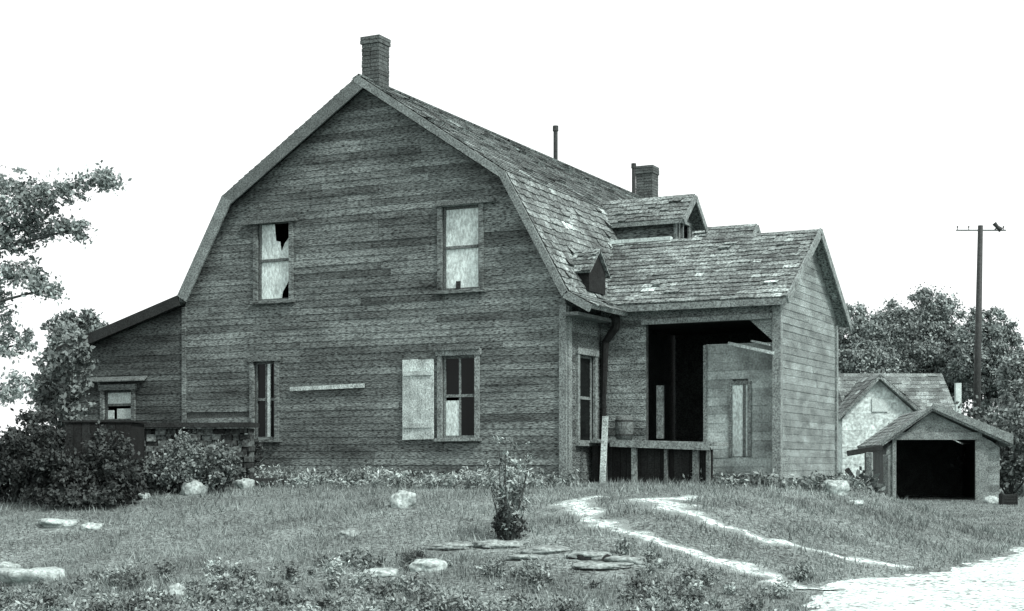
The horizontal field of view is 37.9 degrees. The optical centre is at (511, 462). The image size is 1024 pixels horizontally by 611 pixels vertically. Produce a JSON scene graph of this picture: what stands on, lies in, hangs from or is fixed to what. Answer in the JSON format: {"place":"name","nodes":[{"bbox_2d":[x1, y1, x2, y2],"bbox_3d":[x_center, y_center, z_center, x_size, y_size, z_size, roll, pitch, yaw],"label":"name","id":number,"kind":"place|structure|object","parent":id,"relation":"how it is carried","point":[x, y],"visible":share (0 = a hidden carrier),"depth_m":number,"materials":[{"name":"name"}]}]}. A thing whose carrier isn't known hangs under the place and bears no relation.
{"place":"outdoors","nodes":[
{"label":"outdoors","id":0,"kind":"place"},
{"bbox_2d":[0,473,1023,610],"bbox_3d":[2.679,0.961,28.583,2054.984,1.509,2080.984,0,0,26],"label":"ground","id":1,"kind":"structure","parent":0,"point":[38,528],"depth_m":20.30,"materials":[{"name":"grey plant"}]},
{"bbox_2d":[0,562,20,567],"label":"rock","id":2,"kind":"object","parent":1,"relation":"on","point":[7,564],"visible":0.42,"depth_m":19.77,"materials":[{"name":"stone"}]},
{"bbox_2d":[0,402,64,502],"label":"bush","id":3,"kind":"object","parent":1,"relation":"on","point":[10,444],"visible":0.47,"depth_m":24.87,"materials":[{"name":"grey plant"}]},
{"bbox_2d":[0,567,66,585],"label":"rock","id":4,"kind":"object","parent":1,"relation":"on","point":[12,575],"visible":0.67,"depth_m":18.42,"materials":[{"name":"stone"}]},
{"bbox_2d":[3,421,95,504],"bbox_3d":[-7.632,0.081,24.538,1.440,1.508,1.492,0,0,-36],"label":"bush","id":5,"kind":"object","parent":1,"relation":"on","point":[49,458],"visible":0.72,"depth_m":24.29,"materials":[{"name":"grey plant"}]},
{"bbox_2d":[38,518,77,527],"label":"rock","id":6,"kind":"object","parent":1,"relation":"on","point":[51,522],"visible":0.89,"depth_m":22.55,"materials":[{"name":"stone"}]},
{"bbox_2d":[21,318,99,451],"bbox_3d":[-8.483,-1.103,28.168,1.692,3.284,1.441,0,0,26],"label":"bush","id":7,"kind":"object","parent":1,"relation":"on","point":[50,396],"visible":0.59,"depth_m":27.96,"materials":[{"name":"grey plant"}]},
{"bbox_2d":[0,160,131,406],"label":"overhanging tree","id":8,"kind":"object","parent":1,"relation":"on","point":[28,202],"visible":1,"depth_m":17.29,"materials":[{"name":"grey plant"}]},
{"bbox_2d":[25,307,108,420],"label":"broadleaf tree","id":9,"kind":"object","parent":1,"relation":"on","point":[87,321],"visible":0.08,"depth_m":43.66,"materials":[{"name":"grey plant"}]},
{"bbox_2d":[30,479,142,509],"bbox_3d":[-6.923,0.567,24.101,1.853,0.688,1.417,0,0,26],"label":"bush","id":10,"kind":"object","parent":1,"relation":"on","point":[96,498],"visible":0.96,"depth_m":23.83,"materials":[{"name":"grey plant"}]},
{"bbox_2d":[80,522,103,530],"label":"rock","id":11,"kind":"object","parent":1,"relation":"on","point":[90,526],"visible":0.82,"depth_m":22.24,"materials":[{"name":"stone"}]},
{"bbox_2d":[59,420,146,505],"bbox_3d":[-6.531,0.050,24.101,1.390,1.500,1.232,0,0,26],"label":"bush","id":12,"kind":"object","parent":1,"relation":"on","point":[111,463],"visible":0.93,"depth_m":24.08,"materials":[{"name":"grey plant"}]},
{"bbox_2d":[62,420,146,499],"bbox_3d":[-6.819,0.080,25.005,1.182,1.548,0.930,0,0,0],"label":"plank bin","id":13,"kind":"object","parent":1,"relation":"on","point":[78,431],"visible":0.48,"depth_m":24.57,"materials":[{"name":"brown wood"}]},
{"bbox_2d":[138,493,150,498],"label":"rock","id":14,"kind":"object","parent":1,"relation":"on","point":[142,495],"visible":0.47,"depth_m":24.74,"materials":[{"name":"stone"}]},
{"bbox_2d":[141,451,178,493],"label":"bush","id":15,"kind":"object","parent":1,"relation":"on","point":[150,467],"visible":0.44,"depth_m":25.40,"materials":[{"name":"grey plant"}]},
{"bbox_2d":[168,583,185,595],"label":"rock","id":16,"kind":"object","parent":1,"relation":"on","point":[176,588],"visible":0.56,"depth_m":15.92,"materials":[{"name":"stone"}]},
{"bbox_2d":[148,427,211,492],"bbox_3d":[-5.516,0.020,25.195,1.036,1.237,0.981,0,0,26],"label":"bush","id":17,"kind":"object","parent":1,"relation":"on","point":[185,468],"visible":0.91,"depth_m":25.07,"materials":[{"name":"grey plant"}]},
{"bbox_2d":[180,480,207,495],"bbox_3d":[-5.325,0.504,25.012,0.396,0.440,0.419,0,0,-41],"label":"rock","id":18,"kind":"object","parent":1,"relation":"on","point":[195,487],"visible":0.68,"depth_m":24.88,"materials":[{"name":"stone"}]},
{"bbox_2d":[144,422,258,489],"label":"stone wall","id":19,"kind":"structure","parent":1,"relation":"on","point":[232,433],"depth_m":26.02,"materials":[{"name":"black stone"}]},
{"bbox_2d":[195,439,245,492],"bbox_3d":[-4.931,0.113,25.135,0.810,1.024,1.105,0,0,-40],"label":"bush","id":20,"kind":"object","parent":1,"relation":"on","point":[220,468],"visible":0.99,"depth_m":24.99,"materials":[{"name":"grey plant"}]},
{"bbox_2d":[233,478,254,488],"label":"rock","id":21,"kind":"object","parent":1,"relation":"on","point":[240,483],"visible":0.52,"depth_m":25.65,"materials":[{"name":"stone"}]},
{"bbox_2d":[219,438,271,472],"bbox_3d":[-5.007,-0.081,26.905,1.086,1.206,1.162,0,0,26],"label":"bush","id":22,"kind":"object","parent":1,"relation":"on","point":[258,446],"visible":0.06,"depth_m":26.97,"materials":[{"name":"grey plant"}]},
{"bbox_2d":[249,477,295,485],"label":"timber sill","id":23,"kind":"structure","parent":1,"relation":"on","point":[260,480],"depth_m":26.06,"materials":[{"name":"grey wood"}]},
{"bbox_2d":[336,528,361,536],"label":"rock","id":24,"kind":"object","parent":1,"relation":"on","point":[347,532],"visible":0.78,"depth_m":19.72,"materials":[{"name":"grey stone"}]},
{"bbox_2d":[358,568,397,577],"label":"rock","id":25,"kind":"object","parent":1,"relation":"on","point":[384,572],"visible":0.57,"depth_m":16.49,"materials":[{"name":"stone"}]},
{"bbox_2d":[389,490,415,507],"bbox_3d":[-1.603,0.622,21.909,0.388,0.433,0.350,0,0,-12],"label":"rock","id":26,"kind":"object","parent":1,"relation":"on","point":[401,498],"visible":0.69,"depth_m":21.79,"materials":[{"name":"stone"}]},
{"bbox_2d":[231,459,586,488],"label":"weeds","id":27,"kind":"object","parent":1,"relation":"on","point":[470,478],"visible":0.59,"depth_m":25.07,"materials":[{"name":"grey plant"}]},
{"bbox_2d":[0,534,818,610],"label":"weeds","id":28,"kind":"object","parent":1,"relation":"on","point":[251,594],"visible":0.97,"depth_m":14.96,"materials":[{"name":"grey plant"}]},
{"bbox_2d":[409,558,446,571],"bbox_3d":[-0.939,1.198,16.817,0.439,0.227,0.346,0,0,26],"label":"rock","id":29,"kind":"object","parent":1,"relation":"on","point":[429,564],"visible":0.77,"depth_m":16.71,"materials":[{"name":"stone"}]},
{"bbox_2d":[423,542,473,549],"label":"ledge rock","id":30,"kind":"object","parent":1,"relation":"on","point":[453,545],"visible":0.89,"depth_m":18.26,"materials":[{"name":"grey stone"}]},
{"bbox_2d":[56,34,851,484],"bbox_3d":[0.744,-3.310,33.205,14.486,8.860,15.040,0,0,26],"label":"farmhouse","id":31,"kind":"object","parent":1,"relation":"on","point":[380,274],"visible":0.81,"depth_m":26.56,"materials":[{"name":"grey wood"}]},
{"bbox_2d":[98,384,136,419],"bbox_3d":[-7.727,-1.138,29.263,0.952,0.779,0.165,0,0,26],"label":"window","id":32,"kind":"structure","parent":31,"relation":"in","point":[122,394],"depth_m":29.29,"materials":[{"name":"white paint"}]},
{"bbox_2d":[248,355,280,441],"bbox_3d":[-4.594,-1.178,27.708,0.732,1.612,0.165,0,0,26],"label":"window","id":33,"kind":"structure","parent":31,"relation":"in","point":[267,372],"depth_m":27.75,"materials":[{"name":"grey wood"}]},
{"bbox_2d":[250,213,295,304],"bbox_3d":[-4.414,-3.755,27.619,0.970,1.640,0.165,0,0,26],"label":"window","id":34,"kind":"structure","parent":31,"relation":"in","point":[273,268],"depth_m":27.70,"materials":[{"name":"glass"}]},
{"bbox_2d":[434,348,481,441],"bbox_3d":[-0.926,-1.165,25.887,0.908,1.600,0.165,0,0,26],"label":"window","id":35,"kind":"structure","parent":31,"relation":"in","point":[461,374],"depth_m":25.93,"materials":[{"name":"paint"}]},
{"bbox_2d":[434,197,485,294],"bbox_3d":[-0.890,-3.747,25.869,0.989,1.630,0.165,0,0,26],"label":"window","id":36,"kind":"structure","parent":31,"relation":"in","point":[463,224],"depth_m":25.93,"materials":[{"name":"glass"}]},
{"bbox_2d":[575,347,600,445],"bbox_3d":[1.284,-1.117,25.734,0.165,1.675,0.928,0,0,26],"label":"window","id":37,"kind":"structure","parent":31,"relation":"in","point":[586,379],"depth_m":25.85,"materials":[{"name":"paint"}]},
{"bbox_2d":[615,416,633,439],"bbox_3d":[1.934,-0.594,25.715,0.330,0.420,0.330,0,0,26],"label":"keg","id":38,"kind":"object","parent":31,"relation":"on","point":[624,427],"visible":0.95,"depth_m":25.59,"materials":[{"name":"wood"}]},
{"bbox_2d":[728,342,773,354],"bbox_3d":[4.032,-1.928,25.153,0.877,0.257,0.050,0,0,38],"label":"plank","id":39,"kind":"object","parent":31,"relation":"attached to","point":[751,348],"visible":1,"depth_m":25.12,"materials":[{"name":"grey wood"}]},
{"bbox_2d":[751,340,771,345],"bbox_3d":[4.200,-2.018,25.159,0.050,0.131,0.502,0,0,-29],"label":"plank","id":40,"kind":"object","parent":31,"relation":"attached to","point":[764,343],"visible":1,"depth_m":25.11,"materials":[{"name":"grey wood"}]},
{"bbox_2d":[49,466,870,491],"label":"weeds","id":41,"kind":"object","parent":1,"relation":"on","point":[815,480],"visible":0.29,"depth_m":24.99,"materials":[{"name":"grey plant"}]},
{"bbox_2d":[472,539,527,548],"bbox_3d":[-0.154,1.016,18.290,0.703,0.150,0.475,0,0,9],"label":"ledge rock","id":42,"kind":"object","parent":1,"relation":"on","point":[493,544],"visible":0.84,"depth_m":18.13,"materials":[{"name":"grey stone"}]},
{"bbox_2d":[481,436,534,540],"bbox_3d":[0.033,0.330,18.678,0.707,1.385,0.637,0,0,36],"label":"bush","id":43,"kind":"object","parent":1,"relation":"on","point":[509,508],"visible":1,"depth_m":18.65,"materials":[{"name":"grey plant"}]},
{"bbox_2d":[489,510,529,539],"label":"bush","id":44,"kind":"object","parent":1,"relation":"on","point":[498,533],"visible":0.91,"depth_m":18.68,"materials":[{"name":"black plant"}]},
{"bbox_2d":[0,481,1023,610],"bbox_3d":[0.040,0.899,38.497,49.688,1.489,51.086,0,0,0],"label":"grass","id":45,"kind":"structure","parent":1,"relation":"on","point":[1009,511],"depth_m":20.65,"materials":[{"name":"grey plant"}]},
{"bbox_2d":[503,554,547,559],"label":"ledge rock","id":46,"kind":"object","parent":1,"relation":"on","point":[520,557],"visible":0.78,"depth_m":17.24,"materials":[{"name":"grey stone"}]},
{"bbox_2d":[520,545,572,554],"bbox_3d":[0.408,1.058,17.718,0.580,0.146,0.464,0,0,26],"label":"ledge rock","id":47,"kind":"object","parent":1,"relation":"on","point":[542,549],"visible":0.8,"depth_m":17.59,"materials":[{"name":"grey stone"}]},
{"bbox_2d":[565,551,611,560],"bbox_3d":[0.886,1.093,17.221,0.534,0.139,0.365,0,0,26],"label":"ledge rock","id":48,"kind":"object","parent":1,"relation":"on","point":[596,555],"visible":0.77,"depth_m":17.11,"materials":[{"name":"grey stone"}]},
{"bbox_2d":[568,554,635,560],"bbox_3d":[1.087,1.123,17.092,0.896,0.155,0.176,0,0,13],"label":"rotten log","id":49,"kind":"object","parent":1,"relation":"on","point":[580,557],"visible":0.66,"depth_m":17.07,"materials":[{"name":"grey wood"}]},
{"bbox_2d":[570,562,633,569],"bbox_3d":[1.013,1.167,16.719,0.706,0.099,0.447,0,0,5],"label":"ledge rock","id":50,"kind":"object","parent":1,"relation":"on","point":[604,565],"visible":0.93,"depth_m":16.59,"materials":[{"name":"grey stone"}]},
{"bbox_2d":[599,416,608,483],"bbox_3d":[1.548,-0.182,25.142,0.130,1.199,0.100,0,0,26],"label":"plank","id":51,"kind":"object","parent":1,"relation":"on","point":[604,439],"visible":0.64,"depth_m":25.13,"materials":[{"name":"grey wood"}]},
{"bbox_2d":[604,555,647,564],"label":"ledge rock","id":52,"kind":"object","parent":1,"relation":"on","point":[637,560],"visible":0.69,"depth_m":16.92,"materials":[{"name":"grey stone"}]},
{"bbox_2d":[535,495,823,589],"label":"wheel track","id":53,"kind":"structure","parent":1,"relation":"on","point":[596,513],"depth_m":18.45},
{"bbox_2d":[612,495,915,569],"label":"wheel track","id":54,"kind":"structure","parent":1,"relation":"on","point":[676,506],"depth_m":19.63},
{"bbox_2d":[822,480,849,495],"bbox_3d":[5.555,0.500,25.556,0.443,0.414,0.396,0,0,-12],"label":"rock","id":55,"kind":"object","parent":1,"relation":"on","point":[841,487],"visible":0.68,"depth_m":25.45,"materials":[{"name":"stone"}]},
{"bbox_2d":[845,468,854,477],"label":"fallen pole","id":56,"kind":"object","parent":1,"relation":"on","point":[847,470],"visible":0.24,"depth_m":42.92,"materials":[{"name":"grey wood"}]},
{"bbox_2d":[850,500,863,505],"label":"rock","id":57,"kind":"object","parent":1,"relation":"on","point":[860,502],"visible":0.61,"depth_m":24.57,"materials":[{"name":"stone"}]},
{"bbox_2d":[840,465,892,496],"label":"bush","id":58,"kind":"object","parent":1,"relation":"on","point":[872,481],"visible":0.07,"depth_m":39.78,"materials":[{"name":"grey plant"}]},
{"bbox_2d":[838,301,900,372],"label":"broadleaf tree","id":59,"kind":"object","parent":1,"relation":"on","point":[863,347],"visible":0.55,"depth_m":84.60,"materials":[{"name":"grey plant"}]},
{"bbox_2d":[866,452,872,475],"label":"post","id":60,"kind":"object","parent":1,"relation":"on","point":[869,460],"visible":0.45,"depth_m":43.93,"materials":[{"name":"paint"}]},
{"bbox_2d":[883,455,889,495],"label":"post","id":61,"kind":"object","parent":1,"relation":"on","point":[886,477],"visible":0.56,"depth_m":45.43,"materials":[{"name":"grey wood"}]},
{"bbox_2d":[846,445,882,455],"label":"rail","id":62,"kind":"object","parent":61,"relation":"attached to","point":[864,450],"visible":1,"depth_m":44.42,"materials":[{"name":"grey wood"}]},
{"bbox_2d":[838,373,961,475],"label":"cottage","id":63,"kind":"structure","parent":1,"relation":"on","point":[870,405],"depth_m":65.99,"materials":[{"name":"paint"}]},
{"bbox_2d":[872,399,887,411],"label":"window","id":64,"kind":"structure","parent":63,"relation":"in","point":[878,405],"depth_m":65.94,"materials":[{"name":"white glass"}]},
{"bbox_2d":[868,282,972,409],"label":"broadleaf tree","id":65,"kind":"object","parent":1,"relation":"on","point":[922,335],"visible":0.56,"depth_m":90.12,"materials":[{"name":"grey plant"}]},
{"bbox_2d":[857,403,1012,500],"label":"garage","id":66,"kind":"structure","parent":1,"relation":"on","point":[921,448],"depth_m":50.05,"materials":[{"name":"grey concrete"}]},
{"bbox_2d":[938,305,1023,412],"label":"broadleaf tree","id":67,"kind":"object","parent":1,"relation":"on","point":[997,337],"visible":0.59,"depth_m":87.05,"materials":[{"name":"grey plant"}]},
{"bbox_2d":[956,222,1005,419],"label":"utility pole","id":68,"kind":"object","parent":1,"relation":"on","point":[977,353],"visible":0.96,"depth_m":59.90,"materials":[{"name":"wood"}]},
{"bbox_2d":[950,402,1023,495],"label":"bush","id":69,"kind":"object","parent":1,"relation":"on","point":[1011,463],"visible":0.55,"depth_m":53.38,"materials":[{"name":"grey plant"}]},
{"bbox_2d":[954,373,1023,489],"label":"bush","id":70,"kind":"object","parent":1,"relation":"on","point":[1009,400],"visible":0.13,"depth_m":57.02,"materials":[{"name":"grey plant"}]},
{"bbox_2d":[983,495,998,502],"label":"rock","id":71,"kind":"object","parent":1,"relation":"on","point":[990,499],"visible":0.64,"depth_m":45.10,"materials":[{"name":"stone"}]},
{"bbox_2d":[991,351,1023,410],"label":"broadleaf tree","id":72,"kind":"object","parent":1,"relation":"on","point":[1012,368],"visible":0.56,"depth_m":79.34,"materials":[{"name":"grey plant"}]},
{"bbox_2d":[999,494,1017,504],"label":"crate","id":73,"kind":"object","parent":1,"relation":"on","point":[1009,499],"visible":0.85,"depth_m":43.98,"materials":[{"name":"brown wood"}]},
{"bbox_2d":[1006,482,1023,495],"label":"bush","id":74,"kind":"object","parent":1,"relation":"on","point":[1017,486],"visible":0.17,"depth_m":54.60,"materials":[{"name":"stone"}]},
{"bbox_2d":[0,0,1023,437],"label":"sky","id":75,"kind":"structure","parent":0,"point":[886,128],"materials":[{"name":"white"}]},
{"bbox_2d":[798,547,1023,610],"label":"gravel road","id":76,"kind":"structure","parent":0,"point":[996,584],"depth_m":16.34,"materials":[{"name":"white gravel"}]}
]}

